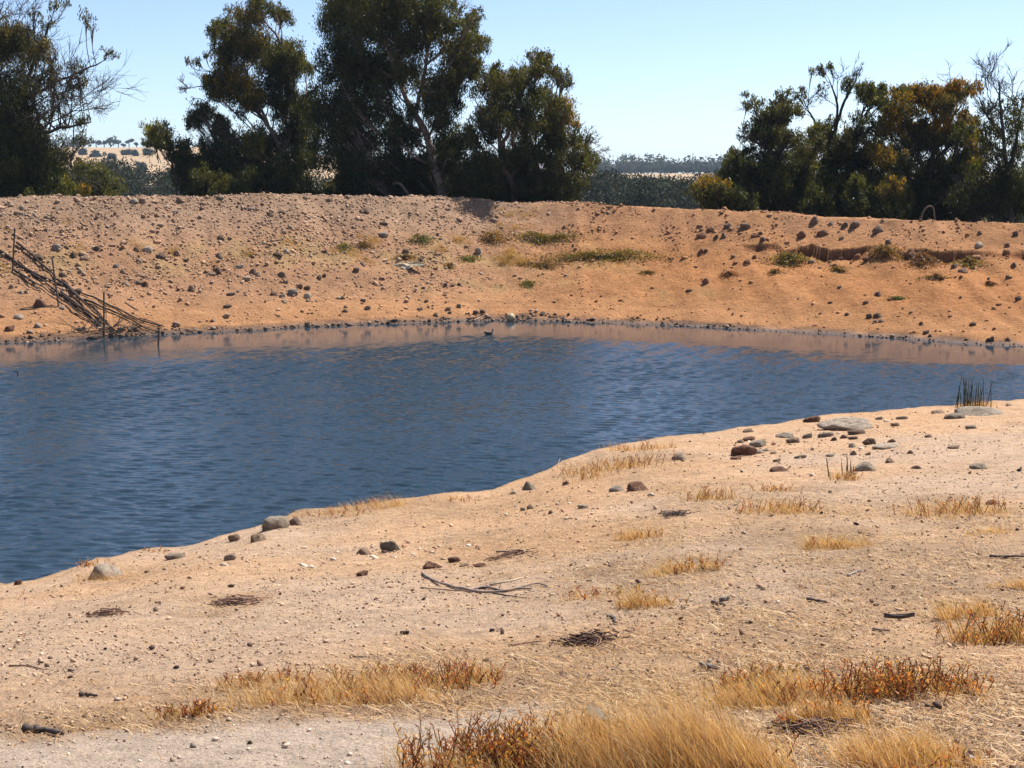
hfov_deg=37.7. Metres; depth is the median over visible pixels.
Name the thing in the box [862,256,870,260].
earth clod
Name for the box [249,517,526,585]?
stones
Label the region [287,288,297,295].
stone
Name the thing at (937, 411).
stone
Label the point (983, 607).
grass clump
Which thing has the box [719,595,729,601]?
stone
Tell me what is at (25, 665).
stick
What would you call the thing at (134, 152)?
tree clump
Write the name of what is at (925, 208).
arched branch
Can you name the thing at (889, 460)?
stone
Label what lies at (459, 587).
branch
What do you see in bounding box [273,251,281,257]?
stone
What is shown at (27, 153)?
gum tree
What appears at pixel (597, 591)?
grass clump
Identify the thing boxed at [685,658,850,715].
grass clump
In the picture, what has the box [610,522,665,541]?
grass clump
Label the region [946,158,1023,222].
scrub
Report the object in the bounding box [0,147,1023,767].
ground
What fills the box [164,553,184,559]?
stone
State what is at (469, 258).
bush
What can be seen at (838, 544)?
grass clump
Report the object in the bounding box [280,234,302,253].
grass tuft
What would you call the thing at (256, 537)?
stone
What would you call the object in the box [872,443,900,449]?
stone
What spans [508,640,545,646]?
stick
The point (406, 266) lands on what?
crumpled sheet
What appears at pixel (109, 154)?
tree clump
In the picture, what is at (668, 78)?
sky
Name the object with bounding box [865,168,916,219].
shrub
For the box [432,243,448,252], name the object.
grass tuft
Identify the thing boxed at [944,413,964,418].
boulder
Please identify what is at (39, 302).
stone
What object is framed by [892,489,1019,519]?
grass clump
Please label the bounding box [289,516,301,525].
stone
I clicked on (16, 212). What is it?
stone
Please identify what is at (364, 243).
bush
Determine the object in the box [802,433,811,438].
stone
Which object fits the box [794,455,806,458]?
stone
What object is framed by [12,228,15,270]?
fence post
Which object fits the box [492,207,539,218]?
grass tuft
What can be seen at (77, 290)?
stone
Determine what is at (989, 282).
bush
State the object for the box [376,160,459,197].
scrub
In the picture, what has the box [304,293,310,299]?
stone
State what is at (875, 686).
weed clump
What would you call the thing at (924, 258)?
bush
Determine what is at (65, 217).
grass tuft
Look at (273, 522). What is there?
boulder
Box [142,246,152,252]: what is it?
stone
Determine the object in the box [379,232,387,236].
stone
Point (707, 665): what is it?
stick
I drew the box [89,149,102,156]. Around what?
tree clump
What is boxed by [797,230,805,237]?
earth clod
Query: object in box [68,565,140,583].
grass clump
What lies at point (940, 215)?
scrub
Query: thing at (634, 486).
stone
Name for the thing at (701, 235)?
earth clod
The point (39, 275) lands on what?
wooden pole
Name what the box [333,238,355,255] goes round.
bush
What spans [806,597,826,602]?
stick
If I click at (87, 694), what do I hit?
stick
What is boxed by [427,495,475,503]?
grass clump
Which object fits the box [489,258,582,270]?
bush
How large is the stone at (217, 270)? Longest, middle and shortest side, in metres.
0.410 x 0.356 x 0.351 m
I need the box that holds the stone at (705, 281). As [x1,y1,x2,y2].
[702,278,708,283]
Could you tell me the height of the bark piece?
0.042 m
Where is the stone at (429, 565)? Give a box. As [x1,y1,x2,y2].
[423,561,441,568]
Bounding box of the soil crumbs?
[0,405,1023,767]
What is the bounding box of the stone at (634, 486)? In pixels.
[627,481,647,491]
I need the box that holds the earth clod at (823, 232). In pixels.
[817,228,828,235]
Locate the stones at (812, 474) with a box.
[692,447,832,476]
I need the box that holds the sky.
[0,0,1023,173]
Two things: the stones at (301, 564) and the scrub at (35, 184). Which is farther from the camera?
the scrub at (35, 184)
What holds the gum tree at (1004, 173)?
on the ground
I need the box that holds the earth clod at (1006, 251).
[1002,248,1010,254]
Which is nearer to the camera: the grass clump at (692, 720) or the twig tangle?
the grass clump at (692, 720)
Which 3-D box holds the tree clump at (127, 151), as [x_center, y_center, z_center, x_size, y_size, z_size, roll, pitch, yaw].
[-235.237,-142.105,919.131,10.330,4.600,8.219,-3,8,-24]
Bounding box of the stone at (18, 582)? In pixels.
[14,580,21,584]
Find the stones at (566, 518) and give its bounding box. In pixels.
[450,491,654,541]
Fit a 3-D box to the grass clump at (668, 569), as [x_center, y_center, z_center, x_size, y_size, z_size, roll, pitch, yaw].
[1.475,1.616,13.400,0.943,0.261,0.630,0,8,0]
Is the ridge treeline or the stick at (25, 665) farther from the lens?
the ridge treeline
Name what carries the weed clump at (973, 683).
on the ground
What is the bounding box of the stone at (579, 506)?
[577,504,588,508]
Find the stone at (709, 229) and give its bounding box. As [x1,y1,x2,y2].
[706,227,713,231]
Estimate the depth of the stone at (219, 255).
64.02 m
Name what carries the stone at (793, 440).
on the ground
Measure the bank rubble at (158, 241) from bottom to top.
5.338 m
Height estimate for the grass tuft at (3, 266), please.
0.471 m
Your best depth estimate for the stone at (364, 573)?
15.92 m
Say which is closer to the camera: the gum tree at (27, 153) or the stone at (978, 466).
the stone at (978, 466)
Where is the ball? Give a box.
[506,313,514,320]
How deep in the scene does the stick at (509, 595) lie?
13.01 m
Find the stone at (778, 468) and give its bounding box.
[770,466,787,471]
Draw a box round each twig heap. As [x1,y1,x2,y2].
[81,607,141,617]
[204,594,262,606]
[485,548,538,561]
[547,629,632,646]
[658,510,699,518]
[758,714,867,741]
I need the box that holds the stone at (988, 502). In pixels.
[986,499,997,504]
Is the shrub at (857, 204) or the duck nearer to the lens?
the duck
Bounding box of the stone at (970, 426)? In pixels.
[964,425,976,428]
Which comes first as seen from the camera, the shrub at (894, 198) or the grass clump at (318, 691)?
the grass clump at (318, 691)
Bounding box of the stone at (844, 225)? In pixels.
[841,222,847,227]
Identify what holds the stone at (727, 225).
on the ground
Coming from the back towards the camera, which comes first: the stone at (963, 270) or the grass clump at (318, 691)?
the stone at (963, 270)
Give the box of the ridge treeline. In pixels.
[50,134,924,173]
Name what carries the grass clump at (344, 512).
on the ground
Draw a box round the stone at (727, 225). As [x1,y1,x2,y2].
[723,223,731,228]
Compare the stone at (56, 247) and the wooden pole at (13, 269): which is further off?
the stone at (56, 247)
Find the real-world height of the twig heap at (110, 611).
0.100 m
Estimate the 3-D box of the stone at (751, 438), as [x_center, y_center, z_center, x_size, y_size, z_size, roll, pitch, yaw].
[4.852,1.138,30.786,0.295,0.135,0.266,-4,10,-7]
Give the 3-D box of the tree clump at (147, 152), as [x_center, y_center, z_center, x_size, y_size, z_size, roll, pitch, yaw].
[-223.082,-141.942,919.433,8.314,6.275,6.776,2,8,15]
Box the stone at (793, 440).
[786,437,799,442]
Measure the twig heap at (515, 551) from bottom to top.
0.195 m
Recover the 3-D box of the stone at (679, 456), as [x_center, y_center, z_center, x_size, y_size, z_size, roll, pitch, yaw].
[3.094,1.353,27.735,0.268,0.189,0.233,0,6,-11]
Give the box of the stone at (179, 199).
[176,197,183,202]
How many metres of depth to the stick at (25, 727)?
7.37 m
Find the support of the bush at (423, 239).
on the ground
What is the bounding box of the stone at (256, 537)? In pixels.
[250,533,266,542]
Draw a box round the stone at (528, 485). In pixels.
[522,481,534,489]
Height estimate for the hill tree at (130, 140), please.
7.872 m
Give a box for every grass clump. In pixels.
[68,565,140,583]
[141,545,171,552]
[143,694,244,721]
[188,657,466,710]
[203,664,311,690]
[285,503,371,517]
[300,655,512,692]
[337,492,415,509]
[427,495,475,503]
[445,653,500,682]
[490,652,830,767]
[491,696,644,761]
[541,581,657,602]
[560,465,620,482]
[565,640,758,763]
[602,438,681,451]
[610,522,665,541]
[612,585,691,609]
[630,552,727,578]
[642,705,794,767]
[679,485,746,501]
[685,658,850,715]
[724,493,831,516]
[750,480,804,491]
[767,687,887,725]
[794,529,879,551]
[797,702,1003,767]
[828,468,863,480]
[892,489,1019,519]
[912,588,1005,621]
[935,601,1023,647]
[964,524,1022,536]
[982,573,1023,589]
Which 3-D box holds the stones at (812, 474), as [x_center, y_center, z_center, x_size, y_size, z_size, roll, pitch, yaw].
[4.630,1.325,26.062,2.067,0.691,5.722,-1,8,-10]
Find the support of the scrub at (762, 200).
on the ground
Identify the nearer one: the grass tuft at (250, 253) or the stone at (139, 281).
the stone at (139, 281)
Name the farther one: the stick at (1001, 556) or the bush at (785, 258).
the bush at (785, 258)
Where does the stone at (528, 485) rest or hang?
on the ground
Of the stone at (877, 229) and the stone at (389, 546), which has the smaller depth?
the stone at (389, 546)
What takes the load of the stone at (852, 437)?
on the ground
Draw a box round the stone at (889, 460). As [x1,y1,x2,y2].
[885,457,894,462]
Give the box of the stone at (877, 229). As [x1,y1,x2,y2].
[872,224,883,234]
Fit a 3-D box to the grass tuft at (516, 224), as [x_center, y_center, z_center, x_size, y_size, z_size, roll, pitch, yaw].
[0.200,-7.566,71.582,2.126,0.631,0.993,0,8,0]
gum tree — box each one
[0,0,145,197]
[168,0,326,193]
[292,0,492,196]
[433,45,610,202]
[714,86,838,216]
[789,54,890,216]
[867,62,991,220]
[932,39,1023,222]
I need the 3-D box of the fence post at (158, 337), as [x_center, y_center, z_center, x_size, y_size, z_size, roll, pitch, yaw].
[-12.481,-1.455,52.916,0.061,0.925,0.163,6,10,36]
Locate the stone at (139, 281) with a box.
[136,279,142,284]
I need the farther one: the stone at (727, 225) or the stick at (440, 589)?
the stone at (727, 225)
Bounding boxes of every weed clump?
[76,557,98,567]
[354,699,647,767]
[557,450,675,477]
[699,659,799,692]
[788,650,1007,706]
[927,671,981,694]
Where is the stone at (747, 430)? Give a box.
[743,428,753,432]
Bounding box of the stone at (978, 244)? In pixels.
[975,242,982,247]
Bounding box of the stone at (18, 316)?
[14,314,23,318]
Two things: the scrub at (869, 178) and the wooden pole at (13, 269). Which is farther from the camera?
the scrub at (869, 178)
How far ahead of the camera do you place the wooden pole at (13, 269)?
58.08 m
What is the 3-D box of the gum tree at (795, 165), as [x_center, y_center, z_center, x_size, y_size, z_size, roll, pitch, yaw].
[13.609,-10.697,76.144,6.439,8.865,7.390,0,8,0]
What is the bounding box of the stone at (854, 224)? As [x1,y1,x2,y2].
[849,221,859,228]
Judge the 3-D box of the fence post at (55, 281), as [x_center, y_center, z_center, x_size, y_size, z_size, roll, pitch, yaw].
[-17.447,-3.745,57.352,0.295,2.258,0.064,2,8,15]
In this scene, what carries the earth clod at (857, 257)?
on the ground
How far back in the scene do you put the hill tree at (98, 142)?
1179.07 m
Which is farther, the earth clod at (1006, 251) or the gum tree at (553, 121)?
the gum tree at (553, 121)
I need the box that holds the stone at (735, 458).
[730,456,740,459]
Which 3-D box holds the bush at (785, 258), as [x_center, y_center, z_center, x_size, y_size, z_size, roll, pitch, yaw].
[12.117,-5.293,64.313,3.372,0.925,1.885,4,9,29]
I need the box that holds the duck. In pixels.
[484,329,493,334]
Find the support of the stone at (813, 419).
on the ground
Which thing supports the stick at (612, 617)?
on the ground
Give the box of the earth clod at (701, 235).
[696,232,705,237]
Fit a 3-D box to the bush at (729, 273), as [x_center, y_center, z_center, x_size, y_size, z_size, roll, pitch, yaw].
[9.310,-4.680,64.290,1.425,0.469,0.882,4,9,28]
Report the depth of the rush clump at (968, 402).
36.08 m
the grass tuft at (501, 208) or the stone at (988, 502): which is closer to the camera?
the stone at (988, 502)
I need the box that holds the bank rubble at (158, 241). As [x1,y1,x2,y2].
[0,191,611,341]
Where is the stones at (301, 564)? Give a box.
[138,538,395,586]
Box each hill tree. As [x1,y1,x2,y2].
[92,140,101,146]
[124,138,134,146]
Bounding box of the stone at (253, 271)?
[250,268,255,274]
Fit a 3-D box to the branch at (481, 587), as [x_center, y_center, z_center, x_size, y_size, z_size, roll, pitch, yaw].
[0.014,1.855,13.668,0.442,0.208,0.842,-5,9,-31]
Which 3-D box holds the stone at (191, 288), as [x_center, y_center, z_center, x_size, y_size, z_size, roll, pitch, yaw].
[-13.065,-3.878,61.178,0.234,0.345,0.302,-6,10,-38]
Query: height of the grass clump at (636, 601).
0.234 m
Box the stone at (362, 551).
[356,548,371,554]
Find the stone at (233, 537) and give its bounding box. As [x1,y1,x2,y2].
[228,534,240,541]
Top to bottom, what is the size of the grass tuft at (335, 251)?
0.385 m
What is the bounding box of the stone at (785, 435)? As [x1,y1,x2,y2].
[775,432,794,437]
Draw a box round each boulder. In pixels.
[89,563,123,579]
[262,516,289,530]
[731,445,756,455]
[817,417,873,430]
[854,461,876,471]
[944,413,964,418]
[954,406,1002,415]
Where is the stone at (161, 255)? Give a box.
[156,252,165,258]
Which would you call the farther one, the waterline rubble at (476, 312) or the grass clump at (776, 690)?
the waterline rubble at (476, 312)
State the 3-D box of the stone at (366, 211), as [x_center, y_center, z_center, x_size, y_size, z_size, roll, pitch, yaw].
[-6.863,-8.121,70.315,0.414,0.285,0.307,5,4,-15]
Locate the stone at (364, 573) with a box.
[356,570,367,575]
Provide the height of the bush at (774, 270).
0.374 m
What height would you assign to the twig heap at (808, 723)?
0.102 m
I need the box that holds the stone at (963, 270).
[958,268,967,273]
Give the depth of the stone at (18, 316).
56.06 m
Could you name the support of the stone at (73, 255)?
on the ground
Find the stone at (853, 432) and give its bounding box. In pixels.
[847,429,864,434]
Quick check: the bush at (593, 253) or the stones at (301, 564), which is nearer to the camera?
the stones at (301, 564)
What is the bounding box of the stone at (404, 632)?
[400,631,408,634]
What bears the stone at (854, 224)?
on the ground
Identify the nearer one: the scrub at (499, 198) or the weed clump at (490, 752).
the weed clump at (490, 752)
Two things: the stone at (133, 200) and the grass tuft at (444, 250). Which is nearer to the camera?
the stone at (133, 200)
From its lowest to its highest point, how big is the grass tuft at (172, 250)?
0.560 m
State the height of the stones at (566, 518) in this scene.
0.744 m
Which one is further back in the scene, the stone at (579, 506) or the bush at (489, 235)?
the bush at (489, 235)
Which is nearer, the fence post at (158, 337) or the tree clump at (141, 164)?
the fence post at (158, 337)
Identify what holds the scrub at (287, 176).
on the ground
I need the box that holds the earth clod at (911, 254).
[906,251,915,258]
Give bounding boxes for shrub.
[22,173,92,196]
[683,172,764,211]
[836,168,881,218]
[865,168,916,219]
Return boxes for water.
[0,321,1023,583]
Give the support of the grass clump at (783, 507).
on the ground
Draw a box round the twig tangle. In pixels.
[53,298,155,337]
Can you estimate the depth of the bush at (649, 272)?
65.80 m
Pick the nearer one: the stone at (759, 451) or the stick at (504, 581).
the stick at (504, 581)
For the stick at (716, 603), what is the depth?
11.07 m
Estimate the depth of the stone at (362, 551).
18.46 m
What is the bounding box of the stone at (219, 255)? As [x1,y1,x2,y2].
[216,252,222,258]
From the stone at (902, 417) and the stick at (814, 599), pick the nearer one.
the stick at (814, 599)
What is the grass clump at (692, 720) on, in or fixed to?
on the ground
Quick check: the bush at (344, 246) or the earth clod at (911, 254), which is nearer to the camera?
the earth clod at (911, 254)
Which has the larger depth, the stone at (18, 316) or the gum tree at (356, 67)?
the gum tree at (356, 67)
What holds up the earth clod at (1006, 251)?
on the ground
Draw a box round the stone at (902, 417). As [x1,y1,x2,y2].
[896,416,907,418]
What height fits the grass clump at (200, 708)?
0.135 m
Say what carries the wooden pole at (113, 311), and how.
on the ground
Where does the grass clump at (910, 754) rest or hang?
on the ground
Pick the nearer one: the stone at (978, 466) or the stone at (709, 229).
the stone at (978, 466)
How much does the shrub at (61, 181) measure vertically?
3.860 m
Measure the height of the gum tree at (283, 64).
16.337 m
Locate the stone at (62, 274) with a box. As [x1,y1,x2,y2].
[59,272,66,276]
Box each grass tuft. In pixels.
[1,263,14,271]
[56,212,74,223]
[119,238,149,252]
[164,245,179,257]
[240,246,256,257]
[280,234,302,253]
[328,247,341,254]
[342,251,375,263]
[347,248,360,254]
[356,231,385,246]
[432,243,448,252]
[444,234,472,243]
[490,243,519,266]
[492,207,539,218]
[496,220,535,231]
[512,255,538,266]
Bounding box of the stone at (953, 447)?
[947,445,958,448]
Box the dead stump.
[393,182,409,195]
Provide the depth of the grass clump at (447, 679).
8.55 m
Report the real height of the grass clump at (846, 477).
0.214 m
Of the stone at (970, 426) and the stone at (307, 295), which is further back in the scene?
the stone at (307, 295)
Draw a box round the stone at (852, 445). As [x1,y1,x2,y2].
[849,443,855,447]
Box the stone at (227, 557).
[224,554,235,560]
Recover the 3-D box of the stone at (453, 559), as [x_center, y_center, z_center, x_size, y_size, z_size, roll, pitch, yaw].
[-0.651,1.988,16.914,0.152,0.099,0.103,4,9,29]
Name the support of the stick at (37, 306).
on the ground
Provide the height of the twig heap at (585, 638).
0.124 m
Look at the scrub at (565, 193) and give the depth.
77.07 m
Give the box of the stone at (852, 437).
[848,436,857,439]
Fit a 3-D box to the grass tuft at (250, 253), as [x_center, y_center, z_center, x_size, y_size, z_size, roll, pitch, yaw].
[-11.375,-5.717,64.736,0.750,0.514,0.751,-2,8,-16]
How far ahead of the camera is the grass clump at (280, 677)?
8.67 m
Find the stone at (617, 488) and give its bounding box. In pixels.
[609,485,624,491]
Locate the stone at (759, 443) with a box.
[749,439,765,446]
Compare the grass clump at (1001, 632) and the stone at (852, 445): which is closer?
the grass clump at (1001, 632)
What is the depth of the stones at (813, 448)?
28.38 m
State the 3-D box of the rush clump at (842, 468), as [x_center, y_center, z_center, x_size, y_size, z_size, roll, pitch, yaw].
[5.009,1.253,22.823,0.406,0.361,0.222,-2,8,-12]
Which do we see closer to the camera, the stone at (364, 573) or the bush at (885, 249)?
the stone at (364, 573)
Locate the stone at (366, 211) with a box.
[362,208,369,213]
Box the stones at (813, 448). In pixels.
[635,419,999,462]
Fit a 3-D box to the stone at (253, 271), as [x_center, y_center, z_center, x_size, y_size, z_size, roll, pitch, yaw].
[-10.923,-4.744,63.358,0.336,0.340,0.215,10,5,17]
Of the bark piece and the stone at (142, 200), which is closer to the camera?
the bark piece
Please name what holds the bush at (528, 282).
on the ground
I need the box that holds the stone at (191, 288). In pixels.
[188,285,194,291]
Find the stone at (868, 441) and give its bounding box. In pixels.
[862,438,875,444]
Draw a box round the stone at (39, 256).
[34,253,43,259]
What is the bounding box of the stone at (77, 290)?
[74,288,81,293]
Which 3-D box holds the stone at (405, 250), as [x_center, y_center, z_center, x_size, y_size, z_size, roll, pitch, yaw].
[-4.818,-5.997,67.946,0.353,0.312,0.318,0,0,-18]
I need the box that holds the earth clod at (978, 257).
[971,255,981,259]
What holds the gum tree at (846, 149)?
on the ground
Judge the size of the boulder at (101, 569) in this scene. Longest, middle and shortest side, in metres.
0.487 x 0.436 x 0.333 m
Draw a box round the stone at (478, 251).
[475,247,481,253]
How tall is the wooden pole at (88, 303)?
1.603 m
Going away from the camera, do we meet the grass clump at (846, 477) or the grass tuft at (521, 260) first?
the grass clump at (846, 477)
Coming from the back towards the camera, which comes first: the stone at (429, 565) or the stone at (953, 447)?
the stone at (953, 447)
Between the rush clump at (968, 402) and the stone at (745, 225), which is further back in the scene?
the stone at (745, 225)
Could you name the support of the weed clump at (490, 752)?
on the ground
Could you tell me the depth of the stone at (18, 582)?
20.34 m
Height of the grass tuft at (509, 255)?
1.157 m
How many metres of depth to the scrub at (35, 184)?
76.54 m
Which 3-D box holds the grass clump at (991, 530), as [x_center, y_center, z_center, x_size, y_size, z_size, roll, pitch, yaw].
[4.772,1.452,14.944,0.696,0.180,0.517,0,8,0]
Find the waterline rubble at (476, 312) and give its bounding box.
[0,193,1022,346]
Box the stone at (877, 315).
[873,313,881,317]
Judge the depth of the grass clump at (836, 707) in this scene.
6.79 m
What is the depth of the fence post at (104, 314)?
55.61 m
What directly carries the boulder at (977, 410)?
on the ground
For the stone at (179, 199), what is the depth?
66.92 m
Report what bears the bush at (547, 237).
on the ground
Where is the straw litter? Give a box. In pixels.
[0,407,1023,767]
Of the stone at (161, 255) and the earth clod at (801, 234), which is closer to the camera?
the stone at (161, 255)
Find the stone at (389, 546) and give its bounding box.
[380,541,399,551]
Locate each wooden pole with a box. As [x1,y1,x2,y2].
[0,249,101,325]
[12,268,100,326]
[14,271,40,291]
[16,241,107,321]
[23,267,162,325]
[60,290,120,333]
[68,284,113,330]
[84,298,160,332]
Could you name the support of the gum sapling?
on the ground
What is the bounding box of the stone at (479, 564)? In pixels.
[473,563,486,566]
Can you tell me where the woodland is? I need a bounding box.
[65,153,1023,222]
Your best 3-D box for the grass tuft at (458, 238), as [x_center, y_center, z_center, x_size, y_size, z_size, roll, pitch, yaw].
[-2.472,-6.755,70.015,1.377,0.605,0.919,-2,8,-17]
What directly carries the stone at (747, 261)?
on the ground
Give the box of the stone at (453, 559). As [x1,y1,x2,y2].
[447,557,460,562]
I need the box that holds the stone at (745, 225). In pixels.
[740,222,750,228]
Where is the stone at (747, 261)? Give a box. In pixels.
[743,259,750,263]
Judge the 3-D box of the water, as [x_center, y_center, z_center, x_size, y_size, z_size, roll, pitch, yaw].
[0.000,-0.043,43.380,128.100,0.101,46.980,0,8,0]
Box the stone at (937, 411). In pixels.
[931,410,944,413]
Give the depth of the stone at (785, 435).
30.99 m
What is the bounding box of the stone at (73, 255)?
[70,252,76,257]
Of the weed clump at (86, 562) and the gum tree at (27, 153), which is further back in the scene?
the gum tree at (27, 153)
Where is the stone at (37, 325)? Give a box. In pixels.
[34,323,41,327]
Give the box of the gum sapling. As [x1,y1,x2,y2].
[138,118,210,195]
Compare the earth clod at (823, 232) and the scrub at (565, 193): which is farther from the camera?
the scrub at (565, 193)
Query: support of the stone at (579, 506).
on the ground
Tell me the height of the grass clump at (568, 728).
0.316 m
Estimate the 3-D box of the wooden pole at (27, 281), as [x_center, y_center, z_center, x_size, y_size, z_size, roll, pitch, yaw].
[-18.967,-4.035,58.681,1.943,0.768,0.087,7,10,42]
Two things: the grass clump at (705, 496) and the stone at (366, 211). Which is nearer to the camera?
the grass clump at (705, 496)
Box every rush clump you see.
[826,453,853,476]
[955,375,992,407]
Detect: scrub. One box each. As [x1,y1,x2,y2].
[0,162,72,197]
[177,161,257,196]
[227,144,324,194]
[319,158,405,196]
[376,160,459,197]
[444,150,511,202]
[502,132,581,202]
[744,157,843,216]
[818,161,911,218]
[901,165,979,221]
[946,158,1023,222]
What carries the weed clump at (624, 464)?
on the ground
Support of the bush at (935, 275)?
on the ground
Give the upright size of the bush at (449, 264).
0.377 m
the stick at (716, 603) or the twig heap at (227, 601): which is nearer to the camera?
the stick at (716, 603)
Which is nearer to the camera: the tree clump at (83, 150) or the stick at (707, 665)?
the stick at (707, 665)
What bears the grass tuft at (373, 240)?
on the ground
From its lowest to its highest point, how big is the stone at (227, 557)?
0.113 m
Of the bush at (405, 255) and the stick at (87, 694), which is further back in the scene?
the bush at (405, 255)
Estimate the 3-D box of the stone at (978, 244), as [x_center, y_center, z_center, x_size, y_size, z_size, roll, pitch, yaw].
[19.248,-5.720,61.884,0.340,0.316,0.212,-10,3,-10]
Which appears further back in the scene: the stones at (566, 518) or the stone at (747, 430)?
the stone at (747, 430)
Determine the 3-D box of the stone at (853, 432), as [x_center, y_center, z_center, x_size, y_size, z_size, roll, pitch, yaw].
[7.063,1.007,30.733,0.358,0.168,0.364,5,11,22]
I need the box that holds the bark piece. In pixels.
[884,613,914,618]
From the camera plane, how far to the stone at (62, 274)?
59.63 m
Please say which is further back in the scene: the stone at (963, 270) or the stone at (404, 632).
the stone at (963, 270)
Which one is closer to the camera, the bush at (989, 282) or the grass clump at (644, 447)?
the grass clump at (644, 447)
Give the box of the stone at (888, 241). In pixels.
[885,239,891,244]
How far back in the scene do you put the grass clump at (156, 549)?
22.11 m
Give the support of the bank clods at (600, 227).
on the ground
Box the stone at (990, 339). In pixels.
[986,336,993,341]
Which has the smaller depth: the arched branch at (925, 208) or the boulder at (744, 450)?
the boulder at (744, 450)
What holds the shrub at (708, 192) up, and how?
on the ground
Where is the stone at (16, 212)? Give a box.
[14,210,24,214]
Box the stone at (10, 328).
[5,325,14,330]
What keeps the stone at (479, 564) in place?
on the ground
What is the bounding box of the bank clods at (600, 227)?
[436,200,1023,339]
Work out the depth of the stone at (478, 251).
69.29 m
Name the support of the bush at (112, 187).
on the ground
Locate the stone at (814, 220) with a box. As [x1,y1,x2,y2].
[810,216,818,224]
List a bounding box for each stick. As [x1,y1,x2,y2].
[9,664,42,669]
[20,305,53,309]
[21,723,64,734]
[79,692,97,696]
[420,587,466,591]
[489,577,522,584]
[492,593,529,598]
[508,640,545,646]
[606,614,616,623]
[699,662,718,668]
[711,600,725,605]
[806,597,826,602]
[871,627,889,630]
[989,554,1023,557]
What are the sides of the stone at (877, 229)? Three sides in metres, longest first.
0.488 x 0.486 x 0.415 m
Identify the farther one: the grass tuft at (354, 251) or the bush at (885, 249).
the grass tuft at (354, 251)
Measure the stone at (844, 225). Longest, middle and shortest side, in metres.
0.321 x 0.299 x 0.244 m
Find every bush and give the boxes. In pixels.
[69,156,128,196]
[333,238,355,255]
[350,239,376,251]
[389,253,418,262]
[404,228,441,249]
[440,262,456,269]
[452,253,486,262]
[469,231,510,247]
[489,246,720,268]
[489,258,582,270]
[494,224,601,249]
[510,279,542,291]
[639,270,657,276]
[719,269,741,279]
[760,251,823,270]
[764,268,788,275]
[823,265,851,273]
[853,243,911,263]
[885,295,905,302]
[899,246,951,271]
[916,272,953,281]
[938,256,990,269]
[980,280,1000,286]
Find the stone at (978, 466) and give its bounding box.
[969,463,986,468]
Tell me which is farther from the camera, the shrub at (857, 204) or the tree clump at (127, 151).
the tree clump at (127, 151)
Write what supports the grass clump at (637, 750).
on the ground
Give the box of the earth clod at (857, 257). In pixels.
[853,254,860,260]
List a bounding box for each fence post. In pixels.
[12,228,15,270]
[51,257,58,306]
[103,292,104,337]
[157,330,159,345]
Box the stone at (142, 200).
[139,198,145,203]
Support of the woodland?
on the ground
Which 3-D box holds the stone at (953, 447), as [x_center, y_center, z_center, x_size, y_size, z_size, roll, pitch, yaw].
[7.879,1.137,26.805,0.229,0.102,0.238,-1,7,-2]
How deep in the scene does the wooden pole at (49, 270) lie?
59.18 m
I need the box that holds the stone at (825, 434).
[817,432,833,437]
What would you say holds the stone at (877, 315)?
on the ground
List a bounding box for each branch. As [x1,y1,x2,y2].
[421,571,531,592]
[473,583,547,591]
[920,205,935,220]
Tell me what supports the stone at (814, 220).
on the ground
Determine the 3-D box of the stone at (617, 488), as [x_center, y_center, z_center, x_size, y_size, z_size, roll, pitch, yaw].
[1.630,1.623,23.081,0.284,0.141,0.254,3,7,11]
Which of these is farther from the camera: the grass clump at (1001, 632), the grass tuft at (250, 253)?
the grass tuft at (250, 253)
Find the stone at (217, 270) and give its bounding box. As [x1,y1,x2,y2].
[214,267,221,273]
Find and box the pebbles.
[0,404,1023,767]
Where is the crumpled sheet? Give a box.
[393,261,424,269]
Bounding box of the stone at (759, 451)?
[756,449,763,453]
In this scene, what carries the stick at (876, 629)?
on the ground
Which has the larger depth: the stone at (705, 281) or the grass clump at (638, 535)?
the stone at (705, 281)
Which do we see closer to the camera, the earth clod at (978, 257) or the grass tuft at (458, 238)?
the earth clod at (978, 257)
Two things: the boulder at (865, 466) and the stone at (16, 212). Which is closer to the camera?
the boulder at (865, 466)
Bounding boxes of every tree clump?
[78,148,87,154]
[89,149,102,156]
[102,152,116,158]
[120,149,135,154]
[130,150,138,155]
[135,161,146,172]
[142,148,154,154]
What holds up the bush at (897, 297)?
on the ground
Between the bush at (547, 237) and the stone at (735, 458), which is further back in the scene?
the bush at (547, 237)
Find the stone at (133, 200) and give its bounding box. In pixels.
[130,198,138,202]
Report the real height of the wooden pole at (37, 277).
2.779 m
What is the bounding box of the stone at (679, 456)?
[671,452,685,459]
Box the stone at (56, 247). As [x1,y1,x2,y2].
[51,244,61,250]
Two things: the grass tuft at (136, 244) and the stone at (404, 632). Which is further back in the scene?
the grass tuft at (136, 244)
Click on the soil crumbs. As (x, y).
(286, 745)
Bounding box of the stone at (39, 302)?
[34,298,46,305]
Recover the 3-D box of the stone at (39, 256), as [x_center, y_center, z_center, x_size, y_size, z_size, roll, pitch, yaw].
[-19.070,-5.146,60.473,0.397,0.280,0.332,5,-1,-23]
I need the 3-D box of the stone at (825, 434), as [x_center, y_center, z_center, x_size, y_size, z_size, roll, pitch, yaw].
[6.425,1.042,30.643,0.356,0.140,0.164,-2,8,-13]
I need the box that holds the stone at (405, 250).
[402,248,409,252]
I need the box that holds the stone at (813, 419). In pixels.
[802,416,819,421]
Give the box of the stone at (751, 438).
[743,436,755,440]
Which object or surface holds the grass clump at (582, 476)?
on the ground
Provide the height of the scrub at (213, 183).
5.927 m

